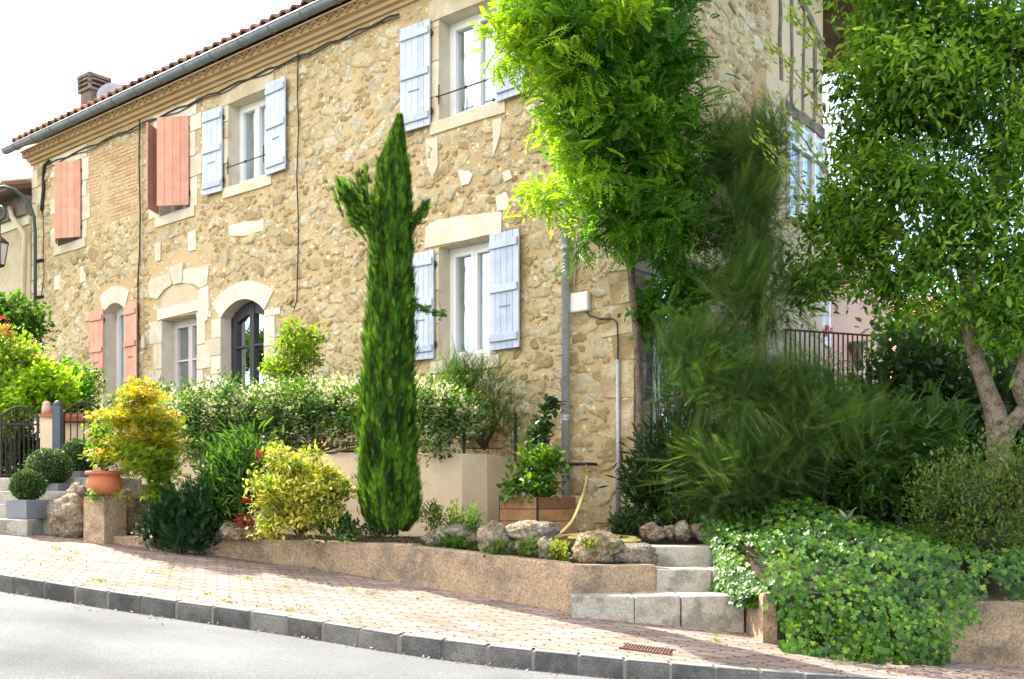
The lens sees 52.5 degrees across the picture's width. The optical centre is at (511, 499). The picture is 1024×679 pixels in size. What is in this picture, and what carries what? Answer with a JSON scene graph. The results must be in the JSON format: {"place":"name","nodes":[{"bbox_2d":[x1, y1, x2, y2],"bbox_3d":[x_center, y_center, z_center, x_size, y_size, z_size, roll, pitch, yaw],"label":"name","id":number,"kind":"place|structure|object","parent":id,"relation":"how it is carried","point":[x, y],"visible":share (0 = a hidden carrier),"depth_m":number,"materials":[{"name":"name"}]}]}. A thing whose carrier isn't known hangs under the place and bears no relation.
{"place":"outdoors","nodes":[
{"label":"outdoors","id":0,"kind":"place"},
{"bbox_2d":[0,319,55,465],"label":"rose bush","id":1,"kind":"object","parent":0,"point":[20,355],"visible":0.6,"depth_m":12.34,"materials":[{"name":"green plant"}]},
{"bbox_2d":[0,354,83,422],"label":"lime shrub","id":2,"kind":"object","parent":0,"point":[53,381],"visible":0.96,"depth_m":12.12,"materials":[{"name":"green plant"}]},
{"bbox_2d":[63,401,102,466],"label":"iron gate","id":3,"kind":"structure","parent":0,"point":[77,404],"depth_m":11.89,"materials":[{"name":"black metal"}]},
{"bbox_2d":[58,350,108,412],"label":"dark shrub","id":4,"kind":"object","parent":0,"point":[87,389],"visible":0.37,"depth_m":13.04,"materials":[{"name":"green plant"}]},
{"bbox_2d":[229,527,243,540],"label":"rock","id":5,"kind":"object","parent":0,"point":[236,534],"visible":1,"depth_m":9.20,"materials":[{"name":"stone"}]},
{"bbox_2d":[0,591,614,678],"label":"road","id":6,"kind":"structure","parent":0,"point":[42,638],"depth_m":5.49,"materials":[{"name":"grey asphalt"}]},
{"bbox_2d":[8,591,641,678],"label":"gutter litter","id":7,"kind":"object","parent":6,"relation":"on","point":[318,640],"visible":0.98,"depth_m":6.24,"materials":[{"name":"brown plant"}]},
{"bbox_2d":[0,576,870,678],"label":"kerb","id":8,"kind":"structure","parent":6,"relation":"on","point":[547,662],"depth_m":6.15,"materials":[{"name":"concrete"}]},
{"bbox_2d":[4,576,864,678],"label":"kerb mortar","id":9,"kind":"object","parent":8,"relation":"on","point":[399,645],"visible":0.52,"depth_m":6.12,"materials":[{"name":"grey concrete"}]},
{"bbox_2d":[0,534,1023,678],"bbox_3d":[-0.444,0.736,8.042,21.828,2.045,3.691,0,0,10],"label":"pavement","id":10,"kind":"structure","parent":0,"point":[446,614],"depth_m":7.23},
{"bbox_2d":[0,177,32,470],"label":"neighbour house","id":11,"kind":"structure","parent":10,"relation":"on","point":[16,234],"depth_m":17.84,"materials":[{"name":"paint"}]},
{"bbox_2d":[114,535,655,612],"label":"garden wall","id":12,"kind":"structure","parent":10,"relation":"on","point":[544,583],"depth_m":8.40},
{"bbox_2d":[218,522,240,540],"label":"rock","id":13,"kind":"object","parent":12,"relation":"on","point":[225,528],"visible":0.52,"depth_m":9.32,"materials":[{"name":"stone"}]},
{"bbox_2d":[241,527,259,539],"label":"rock","id":14,"kind":"object","parent":12,"relation":"on","point":[247,531],"visible":0.66,"depth_m":9.23,"materials":[{"name":"stone"}]},
{"bbox_2d":[233,513,255,528],"bbox_3d":[-2.401,0.205,9.302,0.213,0.179,0.204,0,0,44],"label":"sedum","id":15,"kind":"object","parent":14,"relation":"on","point":[245,523],"visible":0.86,"depth_m":9.28,"materials":[{"name":"red plant"}]},
{"bbox_2d":[357,519,397,541],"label":"plant","id":16,"kind":"object","parent":12,"relation":"on","point":[372,529],"visible":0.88,"depth_m":8.92,"materials":[{"name":"green plant"}]},
{"bbox_2d":[51,546,720,641],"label":"weeds","id":17,"kind":"object","parent":10,"relation":"on","point":[224,600],"visible":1,"depth_m":7.77,"materials":[{"name":"green plant"}]},
{"bbox_2d":[0,0,869,533],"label":"stone house","id":18,"kind":"structure","parent":10,"relation":"on","point":[192,222],"depth_m":12.84,"materials":[{"name":"stone"}]},
{"bbox_2d":[0,185,43,306],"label":"street lamp","id":19,"kind":"object","parent":18,"relation":"attached to","point":[4,244],"visible":0.98,"depth_m":16.99,"materials":[{"name":"grey metal"}]},
{"bbox_2d":[0,288,64,351],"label":"wall creeper","id":20,"kind":"object","parent":18,"relation":"attached to","point":[12,311],"depth_m":14.01,"materials":[{"name":"green plant"}]},
{"bbox_2d":[97,83,121,97],"bbox_3d":[-7.114,-6.789,18.534,0.438,1.379,0.411,0,0,29],"label":"satellite dish","id":21,"kind":"object","parent":18,"relation":"on","point":[104,89],"visible":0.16,"depth_m":18.56,"materials":[{"name":"paint"}]},
{"bbox_2d":[116,307,123,393],"bbox_3d":[-6.001,-1.719,16.182,0.606,2.677,0.072,0,0,39],"label":"door","id":22,"kind":"structure","parent":18,"relation":"in","point":[119,315],"depth_m":16.29,"materials":[{"name":"white glass"}]},
{"bbox_2d":[171,132,189,212],"bbox_3d":[-4.738,-4.794,15.116,0.769,1.291,0.072,0,0,39],"label":"window","id":23,"kind":"structure","parent":18,"relation":"in","point":[179,207],"depth_m":15.09,"materials":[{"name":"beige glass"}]},
{"bbox_2d":[174,317,196,445],"bbox_3d":[-4.640,-1.506,15.062,0.889,2.251,0.072,0,0,39],"label":"door","id":24,"kind":"structure","parent":18,"relation":"in","point":[185,331],"depth_m":15.19,"materials":[{"name":"white glass"}]},
{"bbox_2d":[226,98,265,182],"bbox_3d":[-3.483,-4.826,13.957,0.868,1.131,0.284,0,0,38],"label":"window","id":25,"kind":"structure","parent":18,"relation":"in","point":[252,117],"depth_m":14.13,"materials":[{"name":"white glass"}]},
{"bbox_2d":[231,301,264,446],"bbox_3d":[-3.508,-1.548,14.091,0.961,2.336,0.072,0,0,39],"label":"door","id":26,"kind":"structure","parent":18,"relation":"in","point":[247,323],"depth_m":14.18,"materials":[{"name":"grey paint"}]},
{"bbox_2d":[436,7,495,115],"bbox_3d":[-0.427,-4.820,11.441,0.890,1.135,0.284,0,0,38],"label":"window","id":27,"kind":"structure","parent":18,"relation":"in","point":[469,90],"depth_m":11.61,"materials":[{"name":"white glass"}]},
{"bbox_2d":[450,242,490,358],"bbox_3d":[-0.397,-2.197,11.544,0.762,1.276,0.072,0,0,39],"label":"window","id":28,"kind":"structure","parent":18,"relation":"in","point":[469,265],"depth_m":11.61,"materials":[{"name":"white glass"}]},
{"bbox_2d":[652,268,684,527],"bbox_3d":[1.603,-0.967,10.687,0.072,2.735,0.614,0,0,39],"label":"door","id":29,"kind":"structure","parent":18,"relation":"in","point":[654,269],"depth_m":10.48,"materials":[{"name":"grey glass"}]},
{"bbox_2d":[787,116,827,230],"bbox_3d":[3.751,-4.081,13.136,0.773,1.232,0.925,0,0,0],"label":"window","id":30,"kind":"structure","parent":18,"relation":"in","point":[812,169],"depth_m":13.14,"materials":[{"name":"white glass"}]},
{"bbox_2d":[783,328,872,388],"bbox_3d":[3.902,-1.623,12.689,1.739,0.955,0.055,0,0,-35],"label":"iron railing","id":31,"kind":"object","parent":18,"relation":"attached to","point":[838,333],"visible":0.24,"depth_m":12.72,"materials":[{"name":"black metal"}]},
{"bbox_2d":[0,572,933,678],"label":"kerb top","id":32,"kind":"structure","parent":10,"relation":"on","point":[435,637],"depth_m":6.14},
{"bbox_2d":[8,549,1018,677],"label":"fallen leaves","id":33,"kind":"object","parent":10,"relation":"on","point":[1017,673],"visible":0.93,"depth_m":6.75,"materials":[{"name":"plant"}]},
{"bbox_2d":[619,643,675,655],"bbox_3d":[0.838,0.930,6.413,0.325,0.057,0.210,0,0,15],"label":"drain grate","id":34,"kind":"object","parent":10,"relation":"on","point":[644,648],"visible":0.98,"depth_m":6.40,"materials":[{"name":"metal"}]},
{"bbox_2d":[569,544,744,658],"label":"stone steps","id":35,"kind":"structure","parent":10,"relation":"on","point":[682,595],"depth_m":7.56,"materials":[{"name":"stone"}]},
{"bbox_2d":[823,188,909,506],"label":"pink house","id":36,"kind":"structure","parent":10,"relation":"on","point":[847,323],"depth_m":17.89,"materials":[{"name":"paint"}]},
{"bbox_2d":[823,291,830,346],"bbox_3d":[4.977,-3.012,16.857,0.060,0.952,0.878,0,0,39],"label":"window","id":37,"kind":"structure","parent":36,"relation":"in","point":[826,320],"depth_m":17.14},
{"bbox_2d":[849,341,865,371],"bbox_3d":[5.966,-2.463,17.919,0.340,0.520,0.340,0,0,0],"label":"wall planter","id":38,"kind":"object","parent":36,"relation":"attached to","point":[855,352],"visible":0.48,"depth_m":17.84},
{"bbox_2d":[745,589,1023,666],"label":"garden wall","id":39,"kind":"structure","parent":10,"relation":"on","point":[997,637],"depth_m":7.11,"materials":[{"name":"beige concrete"}]},
{"bbox_2d":[890,297,1021,378],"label":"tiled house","id":40,"kind":"structure","parent":10,"relation":"on","point":[916,313],"depth_m":24.00,"materials":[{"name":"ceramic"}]},
{"bbox_2d":[0,0,1023,319],"label":"sky","id":41,"kind":"structure","parent":0,"point":[45,45],"materials":[{"name":"white"}]},
{"bbox_2d":[3,477,1023,599],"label":"garden ground","id":42,"kind":"structure","parent":0,"point":[994,591],"depth_m":8.13,"materials":[{"name":"soil"}]},
{"bbox_2d":[3,413,39,477],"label":"dark shrub","id":43,"kind":"object","parent":42,"relation":"on","point":[21,453],"visible":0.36,"depth_m":12.51,"materials":[{"name":"green plant"}]},
{"bbox_2d":[39,401,51,450],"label":"gate pillar","id":44,"kind":"structure","parent":42,"relation":"on","point":[45,415],"depth_m":11.80,"materials":[{"name":"paint"}]},
{"bbox_2d":[52,400,62,452],"bbox_3d":[-5.079,-0.678,11.600,0.090,0.865,0.090,0,0,0],"label":"gate post","id":45,"kind":"object","parent":42,"relation":"on","point":[57,425],"visible":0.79,"depth_m":11.55,"materials":[{"name":"blue paint"}]},
{"bbox_2d":[0,406,38,477],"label":"iron gate","id":46,"kind":"structure","parent":45,"relation":"attached to","point":[15,424],"depth_m":11.49,"materials":[{"name":"black metal"}]},
{"bbox_2d":[46,492,83,537],"bbox_3d":[-4.271,0.180,9.931,0.377,0.513,0.313,0,0,0],"label":"rock","id":47,"kind":"object","parent":42,"relation":"on","point":[64,513],"visible":0.93,"depth_m":9.85,"materials":[{"name":"stone"}]},
{"bbox_2d":[0,478,141,535],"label":"entrance steps","id":48,"kind":"structure","parent":42,"relation":"on","point":[25,527],"depth_m":10.10,"materials":[{"name":"concrete"}]},
{"bbox_2d":[6,500,48,518],"bbox_3d":[-4.685,0.091,10.038,0.270,0.182,0.270,0,0,24],"label":"planter","id":49,"kind":"object","parent":48,"relation":"on","point":[25,509],"visible":0.88,"depth_m":9.93,"materials":[{"name":"concrete"}]},
{"bbox_2d":[8,469,47,499],"bbox_3d":[-4.682,-0.113,10.040,0.361,0.386,0.366,0,0,0],"label":"box ball","id":50,"kind":"object","parent":49,"relation":"in","point":[26,484],"visible":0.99,"depth_m":9.95,"materials":[{"name":"green plant"}]},
{"bbox_2d":[41,483,72,490],"bbox_3d":[-4.731,-0.066,10.831,0.320,0.208,0.320,0,0,24],"label":"planter","id":51,"kind":"object","parent":48,"relation":"on","point":[58,486],"visible":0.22,"depth_m":10.66,"materials":[{"name":"concrete"}]},
{"bbox_2d":[24,446,75,483],"bbox_3d":[-4.795,-0.314,10.748,0.510,0.483,0.503,0,0,0],"label":"box ball","id":52,"kind":"object","parent":51,"relation":"in","point":[50,465],"visible":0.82,"depth_m":10.63,"materials":[{"name":"green plant"}]},
{"bbox_2d":[65,471,88,477],"bbox_3d":[-4.699,-0.205,11.311,0.320,0.210,0.320,0,0,24],"label":"planter","id":53,"kind":"object","parent":48,"relation":"on","point":[78,474],"visible":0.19,"depth_m":11.13,"materials":[{"name":"concrete"}]},
{"bbox_2d":[60,437,97,470],"bbox_3d":[-4.682,-0.458,11.250,0.447,0.451,0.458,0,0,0],"label":"box ball","id":54,"kind":"object","parent":53,"relation":"in","point":[73,448],"visible":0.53,"depth_m":11.12,"materials":[{"name":"green plant"}]},
{"bbox_2d":[66,482,89,500],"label":"rock","id":55,"kind":"object","parent":42,"relation":"on","point":[78,488],"visible":0.48,"depth_m":10.12,"materials":[{"name":"stone"}]},
{"bbox_2d":[65,412,143,477],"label":"tiled wall","id":56,"kind":"structure","parent":42,"relation":"on","point":[73,427],"depth_m":12.20,"materials":[{"name":"ceramic"}]},
{"bbox_2d":[102,368,181,411],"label":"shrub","id":57,"kind":"object","parent":56,"relation":"on","point":[167,388],"visible":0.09,"depth_m":12.23,"materials":[{"name":"green plant"}]},
{"bbox_2d":[83,496,126,543],"bbox_3d":[-3.847,0.285,9.805,0.260,0.635,0.308,0,0,22],"label":"stone pedestal","id":58,"kind":"object","parent":42,"relation":"on","point":[105,523],"visible":0.49,"depth_m":9.69,"materials":[{"name":"beige stone"}]},
{"bbox_2d":[85,471,123,495],"bbox_3d":[-3.851,-0.151,9.808,0.352,0.237,0.352,0,0,0],"label":"terracotta pot","id":59,"kind":"object","parent":58,"relation":"on","point":[106,483],"visible":0.82,"depth_m":9.68,"materials":[{"name":"ceramic"}]},
{"bbox_2d":[77,415,125,470],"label":"potted plant","id":60,"kind":"object","parent":59,"relation":"on","point":[100,431],"visible":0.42,"depth_m":9.75,"materials":[{"name":"green plant"}]},
{"bbox_2d":[81,486,129,504],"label":"creeper","id":61,"kind":"object","parent":58,"relation":"on","point":[97,496],"visible":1,"depth_m":9.59,"materials":[{"name":"green plant"}]},
{"bbox_2d":[121,487,136,533],"bbox_3d":[-3.754,0.143,10.109,0.184,0.533,0.188,0,0,0],"label":"rock","id":62,"kind":"object","parent":42,"relation":"on","point":[130,507],"visible":0.49,"depth_m":10.05,"materials":[{"name":"stone"}]},
{"bbox_2d":[82,375,193,535],"bbox_3d":[-3.460,-0.398,9.684,1.034,1.543,0.929,0,0,0],"label":"japanese maple","id":63,"kind":"object","parent":42,"relation":"on","point":[137,450],"visible":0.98,"depth_m":9.56,"materials":[{"name":"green plant"}]},
{"bbox_2d":[122,474,236,555],"bbox_3d":[-3.030,0.124,9.521,1.095,0.887,0.910,0,0,0],"label":"juniper","id":64,"kind":"object","parent":42,"relation":"on","point":[175,521],"visible":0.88,"depth_m":9.35,"materials":[{"name":"green plant"}]},
{"bbox_2d":[179,410,291,531],"bbox_3d":[-2.561,-0.224,9.572,1.065,1.214,1.009,0,0,0],"label":"oleander","id":65,"kind":"object","parent":42,"relation":"on","point":[233,459],"visible":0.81,"depth_m":9.43,"materials":[{"name":"green plant"}]},
{"bbox_2d":[130,451,515,536],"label":"terrace wall","id":66,"kind":"structure","parent":42,"relation":"on","point":[464,479],"depth_m":10.10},
{"bbox_2d":[182,412,516,460],"bbox_3d":[-1.908,-0.650,10.809,3.866,0.500,0.733,0,0,14],"label":"wire fence","id":67,"kind":"object","parent":66,"relation":"on","point":[463,450],"visible":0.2,"depth_m":10.42,"materials":[{"name":"grey metal"}]},
{"bbox_2d":[459,428,503,448],"bbox_3d":[-0.308,-0.629,10.650,0.457,0.202,0.340,0,0,0],"label":"trough","id":68,"kind":"object","parent":66,"relation":"on","point":[498,445],"visible":0.43,"depth_m":10.50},
{"bbox_2d":[314,510,363,543],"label":"plant","id":69,"kind":"object","parent":42,"relation":"on","point":[345,527],"visible":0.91,"depth_m":9.06,"materials":[{"name":"green plant"}]},
{"bbox_2d":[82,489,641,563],"bbox_3d":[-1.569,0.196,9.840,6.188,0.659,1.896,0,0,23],"label":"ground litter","id":70,"kind":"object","parent":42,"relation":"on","point":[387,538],"visible":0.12,"depth_m":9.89,"materials":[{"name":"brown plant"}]},
{"bbox_2d":[242,437,361,545],"bbox_3d":[-1.828,-0.082,9.132,1.135,0.945,0.872,0,0,-25],"label":"golden shrub","id":71,"kind":"object","parent":70,"relation":"on","point":[301,503],"visible":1,"depth_m":8.94,"materials":[{"name":"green plant"}]},
{"bbox_2d":[323,111,447,534],"bbox_3d":[-1.085,-1.544,9.046,1.104,3.692,0.683,0,0,0],"label":"cypress","id":72,"kind":"object","parent":42,"relation":"on","point":[388,481],"visible":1,"depth_m":8.88,"materials":[{"name":"green plant"}]},
{"bbox_2d":[418,497,446,530],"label":"plant","id":73,"kind":"object","parent":42,"relation":"on","point":[434,517],"visible":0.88,"depth_m":8.98,"materials":[{"name":"green plant"}]},
{"bbox_2d":[419,524,478,548],"bbox_3d":[-0.509,0.314,8.854,0.578,0.223,0.256,0,0,0],"label":"rock","id":74,"kind":"object","parent":42,"relation":"on","point":[460,529],"visible":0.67,"depth_m":8.77,"materials":[{"name":"stone"}]},
{"bbox_2d":[438,498,465,527],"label":"plant","id":75,"kind":"object","parent":42,"relation":"on","point":[454,515],"visible":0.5,"depth_m":8.96,"materials":[{"name":"green plant"}]},
{"bbox_2d":[428,528,477,550],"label":"plant","id":76,"kind":"object","parent":42,"relation":"on","point":[454,542],"visible":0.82,"depth_m":8.63,"materials":[{"name":"green plant"}]},
{"bbox_2d":[455,500,484,532],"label":"plant","id":77,"kind":"object","parent":42,"relation":"on","point":[470,517],"visible":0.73,"depth_m":8.87,"materials":[{"name":"green plant"}]},
{"bbox_2d":[476,520,509,552],"bbox_3d":[-0.152,0.320,8.450,0.279,0.311,0.246,0,0,0],"label":"rock","id":78,"kind":"object","parent":42,"relation":"on","point":[493,529],"visible":0.64,"depth_m":8.37,"materials":[{"name":"stone"}]},
{"bbox_2d":[479,534,513,556],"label":"plant","id":79,"kind":"object","parent":42,"relation":"on","point":[496,547],"visible":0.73,"depth_m":8.23,"materials":[{"name":"green plant"}]},
{"bbox_2d":[510,533,540,557],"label":"plant","id":80,"kind":"object","parent":42,"relation":"on","point":[528,548],"visible":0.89,"depth_m":8.13,"materials":[{"name":"green plant"}]},
{"bbox_2d":[504,520,559,543],"bbox_3d":[0.152,0.277,8.500,0.488,0.221,0.266,0,0,0],"label":"rock","id":81,"kind":"object","parent":42,"relation":"on","point":[516,531],"visible":0.82,"depth_m":8.40,"materials":[{"name":"stone"}]},
{"bbox_2d":[499,496,575,544],"bbox_3d":[0.225,0.193,9.264,0.548,0.455,0.418,0,0,45],"label":"wooden planter","id":82,"kind":"object","parent":42,"relation":"on","point":[559,511],"visible":0.51,"depth_m":9.13,"materials":[{"name":"orange wood"}]},
{"bbox_2d":[496,440,572,506],"bbox_3d":[0.200,-0.230,9.167,0.681,0.605,0.598,0,0,0],"label":"citrus","id":83,"kind":"object","parent":82,"relation":"in","point":[532,478],"visible":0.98,"depth_m":9.11,"materials":[{"name":"green plant"}]},
{"bbox_2d":[514,392,566,453],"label":"vine","id":84,"kind":"object","parent":82,"relation":"in","point":[542,425],"visible":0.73,"depth_m":9.47,"materials":[{"name":"green plant"}]},
{"bbox_2d":[535,536,555,559],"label":"rock","id":85,"kind":"object","parent":42,"relation":"on","point":[544,540],"visible":0.73,"depth_m":8.13,"materials":[{"name":"stone"}]},
{"bbox_2d":[537,538,572,560],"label":"plant","id":86,"kind":"object","parent":42,"relation":"on","point":[560,554],"visible":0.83,"depth_m":8.11,"materials":[{"name":"green plant"}]},
{"bbox_2d":[553,469,641,542],"bbox_3d":[0.712,0.026,9.410,0.768,0.667,1.659,0,0,0],"label":"garden hose","id":87,"kind":"object","parent":42,"relation":"on","point":[629,539],"visible":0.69,"depth_m":8.87,"materials":[{"name":"yellow rubber"}]},
{"bbox_2d":[571,528,625,563],"bbox_3d":[0.680,0.383,8.154,0.440,0.312,0.364,0,0,0],"label":"rock","id":88,"kind":"object","parent":42,"relation":"on","point":[609,546],"visible":0.91,"depth_m":8.03,"materials":[{"name":"stone"}]},
{"bbox_2d":[467,0,739,527],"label":"wisteria","id":89,"kind":"object","parent":42,"relation":"on","point":[643,111],"visible":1,"depth_m":8.89,"materials":[{"name":"green plant"}]},
{"bbox_2d":[602,505,646,538],"bbox_3d":[0.986,0.214,8.944,0.410,0.342,0.394,0,0,21],"label":"euphorbia","id":90,"kind":"object","parent":42,"relation":"on","point":[631,518],"visible":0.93,"depth_m":8.90,"materials":[{"name":"green plant"}]},
{"bbox_2d":[614,542,658,564],"bbox_3d":[0.941,0.437,8.206,0.436,0.201,0.262,0,0,0],"label":"rock","id":91,"kind":"object","parent":42,"relation":"on","point":[643,552],"visible":0.64,"depth_m":8.12,"materials":[{"name":"stone"}]},
{"bbox_2d":[639,522,665,540],"bbox_3d":[1.183,0.268,8.740,0.229,0.165,0.208,0,0,0],"label":"rock","id":92,"kind":"object","parent":42,"relation":"on","point":[652,531],"visible":1,"depth_m":8.68,"materials":[{"name":"stone"}]},
{"bbox_2d":[663,525,674,538],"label":"rock","id":93,"kind":"object","parent":42,"relation":"on","point":[669,531],"visible":0.81,"depth_m":8.75,"materials":[{"name":"stone"}]},
{"bbox_2d":[597,397,748,540],"bbox_3d":[1.466,-0.248,9.320,1.224,1.449,1.318,0,0,-10],"label":"shrub","id":94,"kind":"object","parent":42,"relation":"on","point":[633,487],"visible":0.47,"depth_m":9.26,"materials":[{"name":"green plant"}]},
{"bbox_2d":[617,259,730,443],"bbox_3d":[1.597,-1.061,9.898,1.100,2.545,0.887,0,0,33],"label":"tree","id":95,"kind":"object","parent":42,"relation":"on","point":[650,297],"visible":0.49,"depth_m":9.85,"materials":[{"name":"green plant"}]},
{"bbox_2d":[674,520,690,540],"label":"rock","id":96,"kind":"object","parent":42,"relation":"on","point":[682,530],"visible":1,"depth_m":8.70,"materials":[{"name":"stone"}]},
{"bbox_2d":[644,481,778,531],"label":"ground plants","id":97,"kind":"object","parent":42,"relation":"on","point":[690,514],"visible":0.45,"depth_m":8.91,"materials":[{"name":"green plant"}]},
{"bbox_2d":[636,78,929,527],"bbox_3d":[2.280,-1.821,9.062,2.574,4.312,2.220,0,0,0],"label":"tamarisk","id":98,"kind":"object","parent":42,"relation":"on","point":[787,414],"visible":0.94,"depth_m":8.79,"materials":[{"name":"green plant"}]},
{"bbox_2d":[724,397,958,527],"bbox_3d":[3.059,-0.281,9.695,2.092,1.532,2.652,0,0,16],"label":"dark shrub","id":99,"kind":"object","parent":42,"relation":"on","point":[830,501],"visible":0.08,"depth_m":8.77,"materials":[{"name":"green plant"}]},
{"bbox_2d":[698,495,1023,673],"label":"ivy","id":100,"kind":"object","parent":42,"relation":"on","point":[740,584],"depth_m":6.98,"materials":[{"name":"green plant"}]},
{"bbox_2d":[828,507,867,524],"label":"agave","id":101,"kind":"object","parent":100,"relation":"on","point":[848,516],"visible":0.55,"depth_m":7.97,"materials":[{"name":"green plant"}]},
{"bbox_2d":[750,0,1023,529],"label":"broadleaf tree","id":102,"kind":"object","parent":42,"relation":"on","point":[911,70],"visible":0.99,"depth_m":8.22,"materials":[{"name":"green plant"}]},
{"bbox_2d":[798,373,984,525],"bbox_3d":[3.278,-0.361,8.870,1.376,1.540,2.077,0,0,45],"label":"fern shrub","id":103,"kind":"object","parent":42,"relation":"on","point":[936,431],"visible":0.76,"depth_m":8.61,"materials":[{"name":"green plant"}]},
{"bbox_2d":[827,307,1023,514],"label":"dark shrub","id":104,"kind":"object","parent":42,"relation":"on","point":[933,364],"visible":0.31,"depth_m":10.57,"materials":[{"name":"green plant"}]},
{"bbox_2d":[854,297,1017,378],"bbox_3d":[4.978,-1.695,11.936,1.554,1.458,2.511,0,0,-41],"label":"light shrub","id":105,"kind":"object","parent":42,"relation":"on","point":[890,326],"visible":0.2,"depth_m":12.26,"materials":[{"name":"green plant"}]},
{"bbox_2d":[898,419,1023,586],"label":"shrub","id":106,"kind":"object","parent":42,"relation":"on","point":[980,505],"visible":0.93,"depth_m":7.59,"materials":[{"name":"green plant"}]},
{"label":"terrace ground","id":107,"kind":"structure","parent":0,"visible":0},
{"bbox_2d":[257,314,331,449],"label":"shrub","id":108,"kind":"object","parent":107,"relation":"on","point":[295,345],"visible":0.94,"depth_m":11.52,"materials":[{"name":"green plant"}]},
{"bbox_2d":[149,362,502,467],"bbox_3d":[-2.103,-0.851,10.708,4.518,1.222,1.061,0,0,27],"label":"flowering hedge","id":109,"kind":"object","parent":107,"relation":"on","point":[440,409],"visible":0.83,"depth_m":10.58,"materials":[{"name":"green plant"}]},
{"bbox_2d":[424,332,536,455],"bbox_3d":[-0.383,-1.035,10.459,1.283,1.296,1.156,0,0,-18],"label":"terrace shrub","id":110,"kind":"object","parent":107,"relation":"on","point":[493,402],"visible":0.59,"depth_m":10.38,"materials":[{"name":"green plant"}]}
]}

